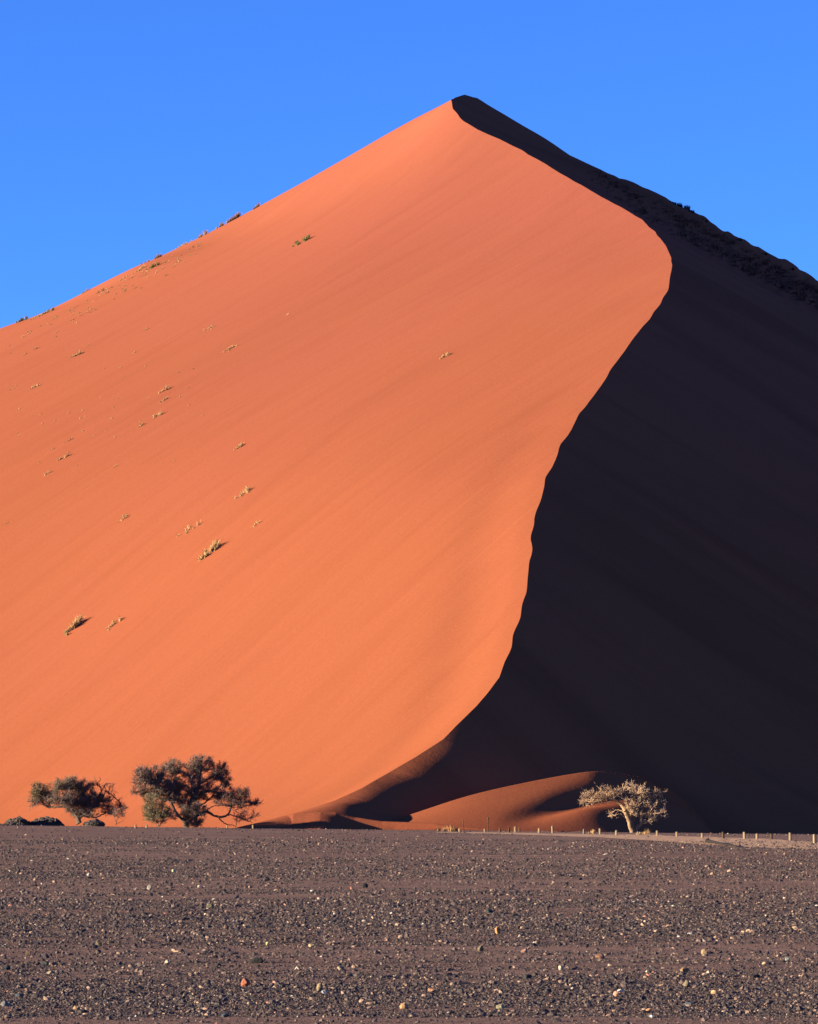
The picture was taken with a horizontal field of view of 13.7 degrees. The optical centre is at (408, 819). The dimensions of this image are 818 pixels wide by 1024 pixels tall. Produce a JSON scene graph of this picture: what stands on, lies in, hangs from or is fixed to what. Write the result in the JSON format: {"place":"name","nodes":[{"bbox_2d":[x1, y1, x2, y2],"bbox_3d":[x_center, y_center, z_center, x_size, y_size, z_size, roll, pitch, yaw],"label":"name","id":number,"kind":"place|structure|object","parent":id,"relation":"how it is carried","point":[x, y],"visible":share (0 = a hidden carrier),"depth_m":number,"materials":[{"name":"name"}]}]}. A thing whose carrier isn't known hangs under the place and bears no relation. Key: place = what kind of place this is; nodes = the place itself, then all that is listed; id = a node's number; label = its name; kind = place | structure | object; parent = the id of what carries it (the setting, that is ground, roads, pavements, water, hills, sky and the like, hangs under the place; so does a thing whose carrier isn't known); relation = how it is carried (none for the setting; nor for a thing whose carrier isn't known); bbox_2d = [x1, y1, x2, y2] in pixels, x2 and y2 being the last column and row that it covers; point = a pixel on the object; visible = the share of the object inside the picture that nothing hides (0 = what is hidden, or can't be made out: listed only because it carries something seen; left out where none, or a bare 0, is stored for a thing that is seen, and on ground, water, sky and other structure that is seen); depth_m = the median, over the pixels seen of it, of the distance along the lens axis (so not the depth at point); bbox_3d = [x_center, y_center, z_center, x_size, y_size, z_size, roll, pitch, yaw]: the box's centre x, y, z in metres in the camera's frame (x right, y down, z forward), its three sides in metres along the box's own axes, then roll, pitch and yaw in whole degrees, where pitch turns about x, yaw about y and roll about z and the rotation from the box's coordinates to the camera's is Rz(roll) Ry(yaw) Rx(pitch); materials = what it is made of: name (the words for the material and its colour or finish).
{"place":"outdoors","nodes":[
{"label":"outdoors","id":0,"kind":"place"},
{"bbox_2d":[0,95,817,833],"bbox_3d":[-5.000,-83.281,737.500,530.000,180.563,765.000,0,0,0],"label":"sand dune","id":1,"kind":"structure","parent":0,"point":[554,513],"depth_m":516.59,"materials":[{"name":"orange sand"}]},
{"bbox_2d":[64,614,84,635],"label":"grass tuft","id":2,"kind":"object","parent":1,"relation":"on","point":[76,623],"visible":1,"depth_m":505.96,"materials":[{"name":"beige plant"}]},
{"bbox_2d":[106,616,120,630],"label":"grass tuft","id":3,"kind":"object","parent":1,"relation":"on","point":[113,623],"visible":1,"depth_m":500.54,"materials":[{"name":"beige plant"}]},
{"bbox_2d":[178,520,200,535],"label":"grass tuft","id":4,"kind":"object","parent":1,"relation":"on","point":[188,527],"visible":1,"depth_m":528.70,"materials":[{"name":"beige plant"}]},
{"bbox_2d":[198,537,224,560],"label":"grass tuft","id":5,"kind":"object","parent":1,"relation":"on","point":[213,548],"visible":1,"depth_m":513.74,"materials":[{"name":"beige plant"}]},
{"bbox_2d":[226,212,242,222],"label":"grass tuft","id":6,"kind":"object","parent":1,"relation":"on","point":[233,218],"visible":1,"depth_m":806.62,"materials":[{"name":"brown plant"}]},
{"bbox_2d":[233,488,249,498],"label":"grass tuft","id":7,"kind":"object","parent":1,"relation":"on","point":[244,491],"visible":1,"depth_m":536.32,"materials":[{"name":"beige plant"}]},
{"bbox_2d":[292,234,309,246],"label":"grass tuft","id":8,"kind":"object","parent":1,"relation":"on","point":[305,238],"visible":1,"depth_m":726.60,"materials":[{"name":"plant"}]},
{"bbox_2d":[670,200,682,207],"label":"dark shrub","id":9,"kind":"object","parent":1,"relation":"on","point":[679,204],"visible":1,"depth_m":749.85,"materials":[{"name":"black plant"}]},
{"bbox_2d":[589,170,817,308],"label":"dark scrub","id":10,"kind":"object","parent":1,"relation":"on","point":[745,268],"visible":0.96,"depth_m":693.93,"materials":[{"name":"black plant"}]},
{"bbox_2d":[0,825,817,1023],"bbox_3d":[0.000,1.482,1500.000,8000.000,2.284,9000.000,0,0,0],"label":"ground","id":11,"kind":"structure","parent":0,"point":[94,831],"depth_m":86.84,"materials":[{"name":"soil"}]},
{"bbox_2d":[1,1001,8,1005],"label":"rock","id":12,"kind":"object","parent":11,"relation":"on","point":[4,1003],"visible":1,"depth_m":36.41,"materials":[{"name":"stone"}]},
{"bbox_2d":[0,821,25,825],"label":"rubble heap","id":13,"kind":"object","parent":11,"relation":"on","point":[10,823],"visible":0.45,"depth_m":349.33,"materials":[{"name":"grey stone"}]},
{"bbox_2d":[5,816,32,825],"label":"bush","id":14,"kind":"object","parent":11,"relation":"on","point":[19,819],"visible":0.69,"depth_m":357.42,"materials":[{"name":"grey plant"}]},
{"bbox_2d":[31,816,64,825],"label":"bush","id":15,"kind":"object","parent":11,"relation":"on","point":[46,821],"visible":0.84,"depth_m":358.99,"materials":[{"name":"grey plant"}]},
{"bbox_2d":[26,773,129,824],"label":"acacia tree","id":16,"kind":"object","parent":11,"relation":"on","point":[84,802],"visible":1,"depth_m":355.93,"materials":[{"name":"green plant"}]},
{"bbox_2d":[83,818,104,825],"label":"bush","id":17,"kind":"object","parent":11,"relation":"on","point":[97,822],"visible":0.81,"depth_m":365.39,"materials":[{"name":"grey plant"}]},
{"bbox_2d":[112,805,127,823],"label":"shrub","id":18,"kind":"object","parent":11,"relation":"on","point":[119,813],"visible":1,"depth_m":350.14,"materials":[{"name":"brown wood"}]},
{"bbox_2d":[140,792,180,826],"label":"green shrub","id":19,"kind":"object","parent":11,"relation":"on","point":[153,812],"visible":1,"depth_m":346.10,"materials":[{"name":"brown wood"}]},
{"bbox_2d":[129,753,263,827],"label":"acacia tree","id":20,"kind":"object","parent":11,"relation":"on","point":[175,787],"visible":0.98,"depth_m":349.46,"materials":[{"name":"green plant"}]},
{"bbox_2d":[241,978,249,985],"bbox_3d":[-1.955,1.959,40.806,0.113,0.118,0.094,0,0,0],"label":"rock","id":21,"kind":"object","parent":11,"relation":"on","point":[245,982],"visible":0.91,"depth_m":40.78,"materials":[{"name":"stone"}]},
{"bbox_2d":[249,957,262,962],"bbox_3d":[-2.092,1.944,46.800,0.196,0.101,0.143,0,0,0],"label":"rock","id":22,"kind":"object","parent":11,"relation":"on","point":[257,960],"visible":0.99,"depth_m":46.75,"materials":[{"name":"stone"}]},
{"bbox_2d":[317,983,322,990],"bbox_3d":[-1.041,1.957,39.647,0.062,0.121,0.069,0,0,32],"label":"rock","id":23,"kind":"object","parent":11,"relation":"on","point":[320,986],"visible":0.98,"depth_m":39.62,"materials":[{"name":"stone"}]},
{"bbox_2d":[282,812,492,830],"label":"sand spur","id":24,"kind":"structure","parent":11,"relation":"on","point":[323,820],"depth_m":366.35,"materials":[{"name":"orange sand"}]},
{"bbox_2d":[399,1002,407,1008],"bbox_3d":[-0.055,1.963,35.936,0.092,0.070,0.079,0,0,0],"label":"rock","id":25,"kind":"object","parent":11,"relation":"on","point":[404,1005],"visible":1,"depth_m":35.91,"materials":[{"name":"stone"}]},
{"bbox_2d":[0,825,817,1023],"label":"pebbles","id":26,"kind":"object","parent":11,"relation":"on","point":[338,986],"visible":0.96,"depth_m":58.69,"materials":[{"name":"grey gravel"}]},
{"bbox_2d":[436,825,454,830],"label":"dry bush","id":27,"kind":"object","parent":11,"relation":"on","point":[437,828],"visible":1,"depth_m":334.23,"materials":[{"name":"beige plant"}]},
{"bbox_2d":[495,927,500,933],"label":"rock","id":28,"kind":"object","parent":11,"relation":"on","point":[497,930],"visible":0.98,"depth_m":58.84,"materials":[{"name":"stone"}]},
{"bbox_2d":[496,1004,503,1009],"bbox_3d":[0.956,1.972,35.857,0.080,0.067,0.070,0,0,17],"label":"rock","id":29,"kind":"object","parent":11,"relation":"on","point":[500,1006],"visible":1,"depth_m":35.84,"materials":[{"name":"stone"}]},
{"bbox_2d":[595,954,604,958],"bbox_3d":[2.731,1.965,48.804,0.148,0.084,0.157,0,0,0],"label":"rock","id":30,"kind":"object","parent":11,"relation":"on","point":[598,956],"visible":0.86,"depth_m":48.75,"materials":[{"name":"stone"}]},
{"bbox_2d":[577,779,669,832],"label":"acacia tree","id":31,"kind":"object","parent":11,"relation":"on","point":[610,794],"visible":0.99,"depth_m":344.68,"materials":[{"name":"beige plant"}]},
{"bbox_2d":[680,967,688,971],"bbox_3d":[3.584,1.963,44.409,0.107,0.078,0.102,0,0,-15],"label":"rock","id":32,"kind":"object","parent":11,"relation":"on","point":[684,969],"visible":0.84,"depth_m":44.37,"materials":[{"name":"stone"}]},
{"bbox_2d":[684,980,689,987],"bbox_3d":[3.280,1.951,40.341,0.071,0.101,0.063,0,0,43],"label":"rock","id":33,"kind":"object","parent":11,"relation":"on","point":[687,983],"visible":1,"depth_m":40.32,"materials":[{"name":"stone"}]},
{"bbox_2d":[813,834,816,843],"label":"fence post","id":34,"kind":"object","parent":11,"relation":"on","point":[814,838],"visible":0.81,"depth_m":236.25,"materials":[{"name":"brown wood"}]},
{"bbox_2d":[0,0,817,327],"label":"sky","id":35,"kind":"structure","parent":0,"point":[131,130],"materials":[{"name":"blue"}]},
{"bbox_2d":[392,771,734,833],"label":"dune","id":36,"kind":"structure","parent":0,"point":[544,804],"depth_m":379.03,"materials":[{"name":"orange sand"}]},
{"bbox_2d":[437,832,817,848],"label":"gravel track","id":37,"kind":"structure","parent":0,"point":[679,839],"depth_m":268.86,"materials":[{"name":"grey gravel"}]},
{"bbox_2d":[705,838,736,845],"bbox_3d":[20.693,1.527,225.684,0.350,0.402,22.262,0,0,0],"label":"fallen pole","id":38,"kind":"object","parent":37,"relation":"on","point":[707,840],"visible":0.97,"depth_m":229.44,"materials":[{"name":"brown wood"}]}
]}

